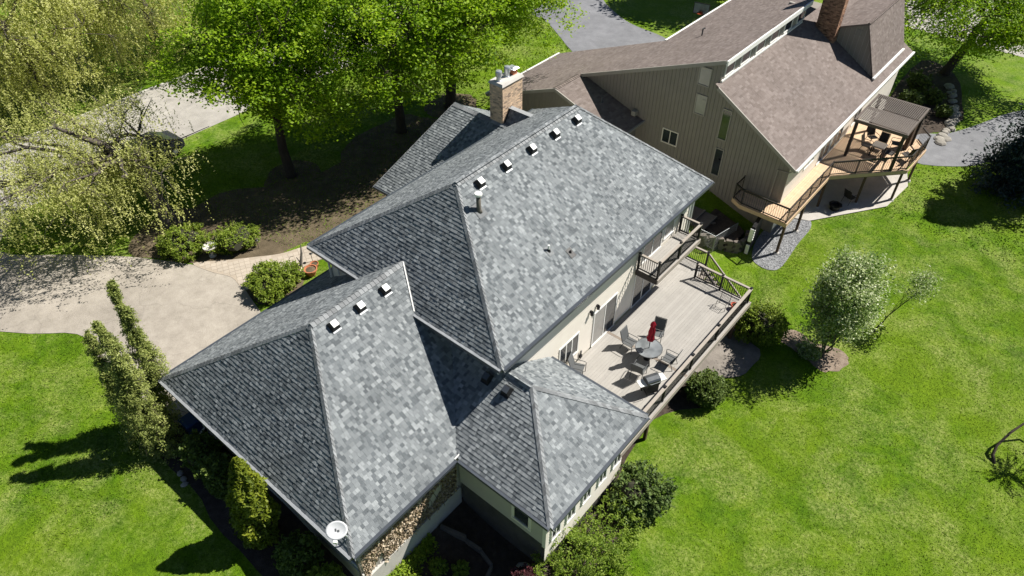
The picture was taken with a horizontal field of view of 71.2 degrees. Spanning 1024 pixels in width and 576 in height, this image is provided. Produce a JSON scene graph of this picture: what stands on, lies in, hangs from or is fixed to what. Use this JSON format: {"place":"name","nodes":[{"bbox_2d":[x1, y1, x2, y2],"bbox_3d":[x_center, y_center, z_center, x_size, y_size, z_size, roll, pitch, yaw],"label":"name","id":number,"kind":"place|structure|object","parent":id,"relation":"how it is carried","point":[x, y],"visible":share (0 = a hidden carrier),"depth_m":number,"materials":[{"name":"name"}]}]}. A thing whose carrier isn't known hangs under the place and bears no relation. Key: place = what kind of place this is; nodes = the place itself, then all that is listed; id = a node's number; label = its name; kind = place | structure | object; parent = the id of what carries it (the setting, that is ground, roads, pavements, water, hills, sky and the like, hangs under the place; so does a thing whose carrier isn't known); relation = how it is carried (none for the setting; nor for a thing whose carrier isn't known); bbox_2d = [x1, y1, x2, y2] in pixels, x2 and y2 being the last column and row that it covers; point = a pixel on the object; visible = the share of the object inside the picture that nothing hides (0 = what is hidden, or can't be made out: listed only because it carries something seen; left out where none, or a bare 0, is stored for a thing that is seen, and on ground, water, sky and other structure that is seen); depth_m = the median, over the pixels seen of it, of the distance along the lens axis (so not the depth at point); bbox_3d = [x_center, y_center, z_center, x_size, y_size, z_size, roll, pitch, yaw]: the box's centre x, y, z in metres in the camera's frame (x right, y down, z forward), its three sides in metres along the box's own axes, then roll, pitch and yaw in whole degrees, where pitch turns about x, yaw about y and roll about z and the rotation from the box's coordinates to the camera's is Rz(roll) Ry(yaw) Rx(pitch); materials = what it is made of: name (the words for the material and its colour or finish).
{"place":"outdoors","nodes":[
{"label":"outdoors","id":0,"kind":"place"},
{"bbox_2d":[0,217,259,424],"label":"driveway","id":1,"kind":"structure","parent":0,"point":[185,311],"depth_m":36.70,"materials":[{"name":"beige concrete"}]},
{"bbox_2d":[0,4,430,215],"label":"street","id":2,"kind":"structure","parent":0,"point":[199,117],"depth_m":50.66,"materials":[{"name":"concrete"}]},
{"bbox_2d":[116,130,184,172],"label":"parked car","id":3,"kind":"object","parent":2,"relation":"on","point":[168,137],"visible":0.29,"depth_m":45.93,"materials":[{"name":"grey paint"}]},
{"bbox_2d":[0,0,1023,575],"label":"lawn ground","id":4,"kind":"structure","parent":0,"point":[990,90],"depth_m":32.98,"materials":[{"name":"green plant"}]},
{"bbox_2d":[0,0,154,135],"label":"honey locust","id":5,"kind":"object","parent":4,"relation":"on","point":[12,64],"visible":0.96,"depth_m":47.46,"materials":[{"name":"green plant"}]},
{"bbox_2d":[0,82,213,287],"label":"honey locust","id":6,"kind":"object","parent":4,"relation":"on","point":[111,158],"visible":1,"depth_m":37.08,"materials":[{"name":"green plant"}]},
{"bbox_2d":[0,44,267,148],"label":"street kerb","id":7,"kind":"structure","parent":4,"relation":"on","point":[145,90],"depth_m":51.88,"materials":[{"name":"concrete"}]},
{"bbox_2d":[35,0,234,81],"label":"honey locust","id":8,"kind":"object","parent":4,"relation":"on","point":[150,23],"visible":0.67,"depth_m":52.51,"materials":[{"name":"green plant"}]},
{"bbox_2d":[128,208,286,262],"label":"soil bed","id":9,"kind":"object","parent":4,"relation":"on","point":[135,247],"visible":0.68,"depth_m":40.21,"materials":[{"name":"soil"},{"name":"mulch"}]},
{"bbox_2d":[154,221,205,263],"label":"spreading yew","id":10,"kind":"object","parent":9,"relation":"on","point":[176,242],"visible":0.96,"depth_m":38.90,"materials":[{"name":"green plant"}]},
{"bbox_2d":[195,220,260,255],"bbox_3d":[-15.672,-2.821,39.577,2.583,1.322,3.557,73,78,46],"label":"spreading yew","id":11,"kind":"object","parent":9,"relation":"on","point":[236,237],"visible":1,"depth_m":39.15,"materials":[{"name":"green plant"}]},
{"bbox_2d":[152,422,353,575],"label":"foundation bed","id":12,"kind":"object","parent":4,"relation":"on","point":[262,561],"visible":0.29,"depth_m":27.65,"materials":[{"name":"brown soil"}]},
{"bbox_2d":[80,328,167,453],"bbox_3d":[-15.656,4.444,28.994,2.076,6.067,2.366,-4,43,-5],"label":"weeping spruce","id":13,"kind":"object","parent":12,"relation":"on","point":[108,383],"visible":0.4,"depth_m":28.37,"materials":[{"name":"green plant"}]},
{"bbox_2d":[90,320,185,468],"bbox_3d":[-14.552,4.392,28.002,2.367,7.961,2.532,-7,43,-7],"label":"weeping spruce","id":14,"kind":"object","parent":12,"relation":"on","point":[123,372],"visible":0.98,"depth_m":27.78,"materials":[{"name":"green plant"}]},
{"bbox_2d":[104,278,185,427],"bbox_3d":[-14.844,2.983,28.604,1.927,8.725,1.952,10,44,11],"label":"weeping spruce","id":15,"kind":"object","parent":12,"relation":"on","point":[144,355],"visible":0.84,"depth_m":28.15,"materials":[{"name":"green plant"}]},
{"bbox_2d":[177,412,206,434],"bbox_3d":[-13.487,5.835,30.242,0.720,1.060,0.740,30,50,28],"label":"recycling bin","id":16,"kind":"object","parent":12,"relation":"on","point":[188,421],"visible":0.72,"depth_m":29.87,"materials":[{"name":"blue plastic"}]},
{"bbox_2d":[172,428,221,475],"bbox_3d":[-12.621,6.633,28.891,1.990,1.844,1.765,30,50,28],"label":"shrub","id":17,"kind":"object","parent":12,"relation":"on","point":[197,449],"visible":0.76,"depth_m":28.50,"materials":[{"name":"green plant"}]},
{"bbox_2d":[193,451,234,499],"bbox_3d":[-11.468,7.284,28.181,2.103,1.848,1.761,30,50,28],"label":"shrub","id":18,"kind":"object","parent":12,"relation":"on","point":[214,475],"visible":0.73,"depth_m":27.74,"materials":[{"name":"green plant"}]},
{"bbox_2d":[224,456,280,549],"bbox_3d":[-9.404,7.595,25.526,1.852,5.127,1.821,30,50,28],"label":"arborvitae","id":19,"kind":"object","parent":12,"relation":"on","point":[255,512],"visible":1,"depth_m":25.22,"materials":[{"name":"green plant"}]},
{"bbox_2d":[271,528,325,575],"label":"shrub","id":20,"kind":"object","parent":12,"relation":"on","point":[297,554],"visible":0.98,"depth_m":25.78,"materials":[{"name":"green plant"}]},
{"bbox_2d":[193,246,321,289],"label":"front walk","id":21,"kind":"structure","parent":4,"relation":"on","point":[237,270],"depth_m":38.77,"materials":[{"name":"beige concrete"}]},
{"bbox_2d":[247,270,304,304],"bbox_3d":[-12.101,0.048,37.309,3.201,0.001,2.059,-22,47,-22],"label":"soil bed","id":22,"kind":"object","parent":4,"relation":"on","point":[299,284],"visible":0.3,"depth_m":37.11,"materials":[{"name":"brown soil"}]},
{"bbox_2d":[241,259,305,304],"bbox_3d":[-12.457,-0.583,37.140,3.067,1.324,3.063,30,50,28],"label":"spreading yew","id":23,"kind":"object","parent":22,"relation":"on","point":[267,280],"visible":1,"depth_m":36.70,"materials":[{"name":"green plant"}]},
{"bbox_2d":[142,117,437,262],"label":"soil bed","id":24,"kind":"object","parent":4,"relation":"on","point":[205,218],"visible":0.62,"depth_m":43.03,"materials":[{"name":"soil"},{"name":"mulch"}]},
{"bbox_2d":[202,242,216,257],"bbox_3d":[-16.430,-2.028,39.065,0.760,0.700,0.748,30,50,28],"label":"birdbath","id":25,"kind":"object","parent":24,"relation":"on","point":[211,255],"visible":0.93,"depth_m":38.94,"materials":[{"name":"stone"}]},
{"bbox_2d":[264,160,320,186],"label":"soil bed","id":26,"kind":"object","parent":4,"relation":"on","point":[300,171],"visible":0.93,"depth_m":45.26,"materials":[{"name":"brown soil"}]},
{"bbox_2d":[136,0,376,178],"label":"maple tree","id":27,"kind":"object","parent":26,"relation":"on","point":[256,79],"visible":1,"depth_m":38.13,"materials":[{"name":"green plant"}]},
{"bbox_2d":[304,264,316,276],"bbox_3d":[-10.687,-0.872,38.014,0.714,0.420,0.703,30,50,28],"label":"terracotta pot","id":28,"kind":"object","parent":4,"relation":"on","point":[310,270],"visible":0.99,"depth_m":37.89,"materials":[{"name":"orange ceramic"}]},
{"bbox_2d":[304,560,345,575],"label":"shrub","id":29,"kind":"object","parent":4,"relation":"on","point":[327,569],"visible":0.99,"depth_m":25.59,"materials":[{"name":"green plant"}]},
{"bbox_2d":[158,64,714,575],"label":"house","id":30,"kind":"structure","parent":4,"relation":"on","point":[468,292],"depth_m":27.45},
{"bbox_2d":[325,521,352,545],"bbox_3d":[-5.738,8.138,23.547,0.736,0.728,0.705,30,50,28],"label":"satellite dish","id":31,"kind":"object","parent":30,"relation":"attached to","point":[335,531],"visible":1,"depth_m":23.50,"materials":[{"name":"metal"}]},
{"bbox_2d":[360,466,457,575],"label":"stone cladding","id":32,"kind":"object","parent":30,"relation":"attached to","point":[395,538],"visible":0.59,"depth_m":26.87,"materials":[{"name":"brown stone"}]},
{"bbox_2d":[511,505,531,531],"bbox_3d":[0.350,8.415,26.444,0.940,1.210,0.090,30,50,28],"label":"window","id":33,"kind":"structure","parent":30,"relation":"in","point":[518,516],"depth_m":26.58,"materials":[{"name":"beige"}]},
{"bbox_2d":[550,524,560,541],"bbox_3d":[1.642,8.947,26.605,0.090,1.150,0.560,30,50,28],"label":"window","id":34,"kind":"structure","parent":30,"relation":"in","point":[554,534],"depth_m":26.81,"materials":[{"name":"white paint"}]},
{"bbox_2d":[559,331,579,363],"bbox_3d":[2.496,2.748,31.459,0.090,1.290,1.440,30,50,28],"label":"window","id":35,"kind":"structure","parent":30,"relation":"in","point":[572,345],"depth_m":31.41,"materials":[{"name":"white paint"}]},
{"bbox_2d":[591,292,617,346],"bbox_3d":[4.276,1.474,33.170,0.090,2.190,1.890,30,50,28],"label":"sliding door","id":36,"kind":"structure","parent":30,"relation":"in","point":[604,318],"depth_m":33.15,"materials":[{"name":"white paint"}]},
{"bbox_2d":[630,275,651,308],"bbox_3d":[6.417,-0.252,35.049,0.090,2.190,1.840,30,50,28],"label":"sliding door","id":37,"kind":"structure","parent":30,"relation":"in","point":[641,286],"depth_m":35.16,"materials":[{"name":"white paint"}]},
{"bbox_2d":[641,230,663,263],"bbox_3d":[6.642,-2.341,33.494,0.090,2.140,1.740,30,50,28],"label":"sliding door","id":38,"kind":"structure","parent":30,"relation":"in","point":[655,244],"depth_m":33.90,"materials":[{"name":"white paint"}]},
{"bbox_2d":[635,214,702,284],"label":"balcony","id":39,"kind":"structure","parent":30,"relation":"attached to","point":[659,265],"depth_m":33.86,"materials":[{"name":"beige wood"}]},
{"bbox_2d":[663,219,675,240],"bbox_3d":[7.606,-3.229,34.238,0.090,1.840,0.940,30,50,28],"label":"window","id":40,"kind":"structure","parent":30,"relation":"in","point":[669,229],"depth_m":34.63,"materials":[{"name":"white paint"}]},
{"bbox_2d":[424,93,476,117],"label":"soil bed","id":41,"kind":"object","parent":4,"relation":"on","point":[471,102],"visible":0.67,"depth_m":51.96,"materials":[{"name":"brown soil"}]},
{"bbox_2d":[388,0,587,108],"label":"maple tree","id":42,"kind":"object","parent":41,"relation":"on","point":[523,9],"visible":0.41,"depth_m":44.36,"materials":[{"name":"green plant"}]},
{"bbox_2d":[391,497,568,575],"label":"dark soil bed","id":43,"kind":"object","parent":4,"relation":"on","point":[503,554],"visible":0.52,"depth_m":28.52,"materials":[{"name":"brown soil"}]},
{"bbox_2d":[386,532,439,575],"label":"shrub","id":44,"kind":"object","parent":43,"relation":"on","point":[423,548],"visible":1,"depth_m":27.80,"materials":[{"name":"green plant"}]},
{"bbox_2d":[428,556,449,575],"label":"perennial","id":45,"kind":"object","parent":43,"relation":"on","point":[435,570],"visible":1,"depth_m":27.62,"materials":[{"name":"green plant"}]},
{"bbox_2d":[451,559,469,575],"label":"perennial","id":46,"kind":"object","parent":43,"relation":"on","point":[463,565],"visible":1,"depth_m":27.64,"materials":[{"name":"green plant"}]},
{"bbox_2d":[440,524,492,575],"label":"retaining edge","id":47,"kind":"object","parent":43,"relation":"on","point":[462,537],"visible":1,"depth_m":28.44,"materials":[{"name":"grey stone"}]},
{"bbox_2d":[510,562,538,575],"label":"barberry","id":48,"kind":"object","parent":43,"relation":"on","point":[524,571],"visible":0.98,"depth_m":27.01,"materials":[{"name":"red plant"}]},
{"bbox_2d":[557,372,701,575],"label":"foundation bed","id":49,"kind":"object","parent":4,"relation":"on","point":[678,400],"visible":0.27,"depth_m":30.07,"materials":[{"name":"brown soil"}]},
{"bbox_2d":[528,486,646,575],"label":"spirea","id":50,"kind":"object","parent":49,"relation":"on","point":[582,539],"visible":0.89,"depth_m":27.64,"materials":[{"name":"green plant"}]},
{"bbox_2d":[606,459,677,531],"bbox_3d":[5.252,8.446,29.555,3.054,1.881,2.642,-7,43,-7],"label":"mugo pine","id":51,"kind":"object","parent":49,"relation":"on","point":[640,488],"visible":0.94,"depth_m":29.21,"materials":[{"name":"green plant"}]},
{"bbox_2d":[684,366,730,408],"bbox_3d":[9.149,4.701,33.735,2.076,1.734,2.080,30,50,28],"label":"boxwood","id":52,"kind":"object","parent":49,"relation":"on","point":[706,388],"visible":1,"depth_m":33.34,"materials":[{"name":"green plant"}]},
{"bbox_2d":[576,247,753,457],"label":"deck","id":53,"kind":"structure","parent":4,"relation":"on","point":[684,295],"depth_m":33.99,"materials":[{"name":"grey-beige composite decking boards"},{"name":"dark bronze metal"}]},
{"bbox_2d":[568,351,586,373],"bbox_3d":[2.881,3.460,31.800,0.740,1.058,0.572,14,44,15],"label":"patio chair","id":54,"kind":"object","parent":53,"relation":"on","point":[578,367],"visible":0.71,"depth_m":31.80,"materials":[{"name":"grey fabric"}]},
{"bbox_2d":[620,325,638,351],"bbox_3d":[5.385,2.383,32.972,0.740,1.058,0.572,30,50,28],"label":"patio chair","id":55,"kind":"object","parent":53,"relation":"on","point":[626,339],"visible":0.89,"depth_m":32.95,"materials":[{"name":"grey fabric"}]},
{"bbox_2d":[629,359,647,378],"bbox_3d":[5.618,3.562,31.689,0.572,1.058,0.740,23,47,23],"label":"patio chair","id":56,"kind":"object","parent":53,"relation":"on","point":[638,368],"visible":0.98,"depth_m":31.58,"materials":[{"name":"grey fabric"}]},
{"bbox_2d":[635,338,662,366],"bbox_3d":[6.194,2.965,32.585,1.250,0.733,1.250,30,50,28],"label":"patio table","id":57,"kind":"object","parent":53,"relation":"on","point":[645,350],"visible":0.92,"depth_m":32.31,"materials":[{"name":"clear glass"}]},
{"bbox_2d":[643,321,655,360],"bbox_3d":[6.194,2.338,32.009,0.350,2.420,0.350,30,50,28],"label":"umbrella","id":58,"kind":"object","parent":53,"relation":"on","point":[651,335],"visible":0.82,"depth_m":31.65,"materials":[{"name":"red fabric"}]},
{"bbox_2d":[636,372,666,395],"bbox_3d":[6.041,4.183,31.020,1.279,1.040,0.594,-15,45,-16],"label":"grill","id":59,"kind":"object","parent":53,"relation":"on","point":[648,384],"visible":1,"depth_m":30.76,"materials":[{"name":"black metal"}]},
{"bbox_2d":[655,316,667,342],"bbox_3d":[6.821,1.976,33.415,0.572,1.058,0.740,18,45,18],"label":"patio chair","id":60,"kind":"object","parent":53,"relation":"on","point":[661,323],"visible":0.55,"depth_m":33.40,"materials":[{"name":"grey fabric"}]},
{"bbox_2d":[660,349,682,369],"bbox_3d":[7.170,3.125,32.165,0.740,1.058,0.572,25,48,25],"label":"patio chair","id":61,"kind":"object","parent":53,"relation":"on","point":[669,358],"visible":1,"depth_m":32.23,"materials":[{"name":"grey fabric"}]},
{"bbox_2d":[485,0,914,232],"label":"house","id":62,"kind":"structure","parent":4,"relation":"on","point":[771,99],"depth_m":44.29,"materials":[{"name":"brown"}]},
{"bbox_2d":[661,127,678,146],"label":"window","id":63,"kind":"structure","parent":62,"relation":"in","point":[670,137],"depth_m":44.58,"materials":[{"name":"beige"}]},
{"bbox_2d":[693,93,707,116],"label":"window","id":64,"kind":"structure","parent":62,"relation":"in","point":[700,105],"depth_m":41.95,"materials":[{"name":"grey glass"}]},
{"bbox_2d":[697,67,712,87],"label":"window","id":65,"kind":"structure","parent":62,"relation":"in","point":[705,73],"depth_m":40.80,"materials":[{"name":"grey glass"}]},
{"bbox_2d":[710,147,724,176],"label":"window","id":66,"kind":"structure","parent":62,"relation":"in","point":[719,153],"depth_m":43.26,"materials":[{"name":"black glass"}]},
{"bbox_2d":[716,108,732,141],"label":"window","id":67,"kind":"structure","parent":62,"relation":"in","point":[725,121],"depth_m":41.60,"materials":[{"name":"green glass"}]},
{"bbox_2d":[724,61,735,77],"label":"window","id":68,"kind":"structure","parent":62,"relation":"in","point":[729,69],"depth_m":40.69,"materials":[{"name":"white glass"}]},
{"bbox_2d":[740,49,751,65],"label":"window","id":69,"kind":"structure","parent":62,"relation":"in","point":[745,57],"depth_m":41.80,"materials":[{"name":"white glass"}]},
{"bbox_2d":[815,139,831,165],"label":"sliding door","id":70,"kind":"structure","parent":62,"relation":"in","point":[824,151],"depth_m":44.98,"materials":[{"name":"white paint"}]},
{"bbox_2d":[828,125,844,152],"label":"sliding door","id":71,"kind":"structure","parent":62,"relation":"in","point":[836,138],"depth_m":46.11,"materials":[{"name":"white paint"}]},
{"bbox_2d":[693,2,709,15],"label":"basketball hoop","id":72,"kind":"object","parent":4,"relation":"on","point":[699,8],"visible":0.89,"depth_m":56.59,"materials":[{"name":"black metal"}]},
{"bbox_2d":[691,208,743,245],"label":"terrace soil","id":73,"kind":"structure","parent":4,"relation":"on","point":[723,222],"depth_m":42.48,"materials":[{"name":"brown soil"}]},
{"bbox_2d":[687,228,749,253],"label":"retaining wall","id":74,"kind":"structure","parent":4,"relation":"on","point":[734,246],"depth_m":41.67,"materials":[{"name":"grey stone"}]},
{"bbox_2d":[699,223,737,252],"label":"chain link fence","id":75,"kind":"object","parent":4,"relation":"on","point":[713,235],"visible":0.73,"depth_m":41.41,"materials":[{"name":"metal"}]},
{"bbox_2d":[744,217,762,253],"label":"spa cover","id":76,"kind":"object","parent":4,"relation":"on","point":[754,232],"visible":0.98,"depth_m":41.62,"materials":[{"name":"black plastic"}]},
{"bbox_2d":[732,297,791,347],"bbox_3d":[12.803,1.701,36.624,2.928,2.245,2.777,-7,43,-8],"label":"cedar shrub","id":77,"kind":"object","parent":4,"relation":"on","point":[764,324],"visible":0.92,"depth_m":36.12,"materials":[{"name":"green plant"}]},
{"bbox_2d":[752,218,810,269],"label":"gravel bed","id":78,"kind":"object","parent":4,"relation":"on","point":[765,239],"visible":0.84,"depth_m":42.89,"materials":[{"name":"grey gravel"}]},
{"bbox_2d":[781,330,848,371],"bbox_3d":[15.375,3.233,36.499,3.438,0.001,2.037,30,50,28],"label":"tree bed","id":79,"kind":"object","parent":4,"relation":"on","point":[830,361],"visible":0.68,"depth_m":36.19,"materials":[{"name":"soil"}]},
{"bbox_2d":[795,341,821,360],"bbox_3d":[14.933,3.181,36.123,1.495,0.749,1.227,30,50,28],"label":"shrub","id":80,"kind":"object","parent":79,"relation":"on","point":[807,354],"visible":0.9,"depth_m":35.92,"materials":[{"name":"green plant"}]},
{"bbox_2d":[792,243,900,357],"bbox_3d":[16.076,0.512,34.361,4.132,7.125,5.071,30,50,28],"label":"serviceberry","id":81,"kind":"object","parent":79,"relation":"on","point":[843,305],"visible":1,"depth_m":33.31,"materials":[{"name":"green plant"}]},
{"bbox_2d":[731,124,930,254],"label":"deck","id":82,"kind":"structure","parent":4,"relation":"on","point":[834,163],"depth_m":44.23,"materials":[{"name":"brown wood"}]},
{"bbox_2d":[865,126,879,141],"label":"outdoor chair","id":83,"kind":"object","parent":82,"relation":"on","point":[871,131],"visible":0.78,"depth_m":46.60,"materials":[{"name":"black metal"}]},
{"bbox_2d":[868,141,887,157],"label":"outdoor table","id":84,"kind":"object","parent":82,"relation":"on","point":[880,145],"visible":0.89,"depth_m":45.26,"materials":[{"name":"black metal"}]},
{"bbox_2d":[878,131,890,152],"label":"outdoor chair","id":85,"kind":"object","parent":82,"relation":"on","point":[884,137],"visible":0.6,"depth_m":45.92,"materials":[{"name":"black metal"}]},
{"bbox_2d":[843,94,929,170],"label":"pergola","id":86,"kind":"object","parent":82,"relation":"on","point":[910,135],"visible":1,"depth_m":44.34,"materials":[{"name":"brown wood"}]},
{"bbox_2d":[874,264,945,332],"bbox_3d":[20.534,0.523,36.420,1.959,4.323,2.690,30,50,28],"label":"sapling","id":87,"kind":"object","parent":4,"relation":"on","point":[925,287],"visible":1,"depth_m":35.56,"materials":[{"name":"green plant"}]},
{"bbox_2d":[872,60,963,134],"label":"mulch bed","id":88,"kind":"object","parent":4,"relation":"on","point":[932,123],"visible":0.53,"depth_m":56.85,"materials":[{"name":"brown soil"}]},
{"bbox_2d":[897,89,926,108],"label":"bush","id":89,"kind":"object","parent":88,"relation":"on","point":[917,98],"visible":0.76,"depth_m":54.38,"materials":[{"name":"green plant"}]},
{"bbox_2d":[905,69,934,92],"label":"bush","id":90,"kind":"object","parent":88,"relation":"on","point":[919,80],"visible":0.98,"depth_m":56.48,"materials":[{"name":"green plant"}]},
{"bbox_2d":[922,87,946,104],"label":"bush","id":91,"kind":"object","parent":88,"relation":"on","point":[934,96],"visible":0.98,"depth_m":54.91,"materials":[{"name":"green plant"}]},
{"bbox_2d":[934,103,954,117],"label":"bush","id":92,"kind":"object","parent":88,"relation":"on","point":[944,110],"visible":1,"depth_m":53.55,"materials":[{"name":"green plant"}]},
{"bbox_2d":[904,0,1023,75],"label":"shade tree","id":93,"kind":"object","parent":4,"relation":"on","point":[1005,18],"visible":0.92,"depth_m":54.44,"materials":[{"name":"green plant"}]},
{"bbox_2d":[963,103,1023,213],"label":"blue spruce","id":94,"kind":"object","parent":4,"relation":"on","point":[1019,130],"visible":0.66,"depth_m":47.13,"materials":[{"name":"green plant"}]},
{"bbox_2d":[967,137,1023,200],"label":"blue spruce","id":95,"kind":"object","parent":4,"relation":"on","point":[1007,171],"visible":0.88,"depth_m":45.94,"materials":[{"name":"green plant"}]},
{"bbox_2d":[991,422,1023,463],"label":"weeping larch","id":96,"kind":"object","parent":4,"relation":"on","point":[1000,442],"visible":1,"depth_m":31.73,"materials":[{"name":"brown plant"}]},
{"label":"soil bed","id":97,"kind":"object","parent":4,"relation":"on","visible":0},
{"bbox_2d":[294,0,524,133],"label":"maple tree","id":98,"kind":"object","parent":97,"relation":"on","point":[412,42],"visible":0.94,"depth_m":39.76,"materials":[{"name":"green plant"}]},
{"bbox_2d":[533,0,665,51],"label":"neighbour driveway","id":99,"kind":"structure","parent":0,"point":[604,24],"depth_m":61.58,"materials":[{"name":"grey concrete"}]},
{"bbox_2d":[688,204,716,230],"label":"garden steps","id":100,"kind":"structure","parent":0,"point":[707,219],"depth_m":42.89,"materials":[{"name":"grey stone"}]},
{"bbox_2d":[695,330,759,377],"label":"patio","id":101,"kind":"structure","parent":0,"point":[728,357],"depth_m":36.09,"materials":[{"name":"beige concrete"}]},
{"bbox_2d":[792,174,907,220],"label":"patio","id":102,"kind":"structure","parent":0,"point":[877,192],"depth_m":46.49,"materials":[{"name":"concrete"}]},
{"bbox_2d":[829,200,841,211],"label":"fire pit","id":103,"kind":"object","parent":102,"relation":"on","point":[835,206],"visible":1,"depth_m":45.21,"materials":[{"name":"black metal"}]},
{"bbox_2d":[904,0,1023,56],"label":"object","id":104,"kind":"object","parent":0,"point":[1007,51],"depth_m":66.81,"materials":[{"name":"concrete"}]},
{"bbox_2d":[913,110,1023,165],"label":"driveway","id":105,"kind":"structure","parent":0,"point":[959,146],"depth_m":51.34,"materials":[{"name":"grey asphalt"}]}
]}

